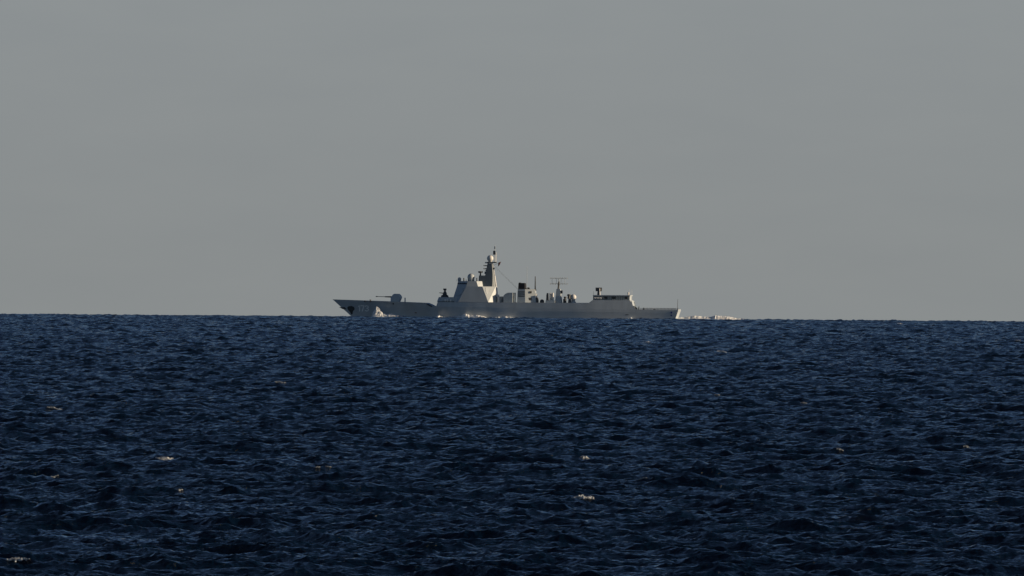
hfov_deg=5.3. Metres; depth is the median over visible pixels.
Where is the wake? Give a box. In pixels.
[677,315,737,319]
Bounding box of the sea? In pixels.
[0,313,1023,575]
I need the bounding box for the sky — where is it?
[0,0,1023,321]
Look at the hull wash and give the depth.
4991.61 m
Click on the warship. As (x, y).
(481, 297)
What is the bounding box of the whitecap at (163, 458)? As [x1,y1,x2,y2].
[155,457,172,459]
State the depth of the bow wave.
4998.37 m
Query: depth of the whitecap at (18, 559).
740.54 m
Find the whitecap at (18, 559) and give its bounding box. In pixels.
[6,557,28,561]
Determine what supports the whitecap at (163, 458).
on the sea
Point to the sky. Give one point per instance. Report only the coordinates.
(738, 159)
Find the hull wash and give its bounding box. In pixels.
[433,314,512,317]
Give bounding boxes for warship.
[333,246,680,318]
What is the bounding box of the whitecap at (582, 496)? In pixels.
[572,494,593,498]
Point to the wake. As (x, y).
(712, 317)
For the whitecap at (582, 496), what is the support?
on the sea
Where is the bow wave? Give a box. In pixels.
[371,306,398,316]

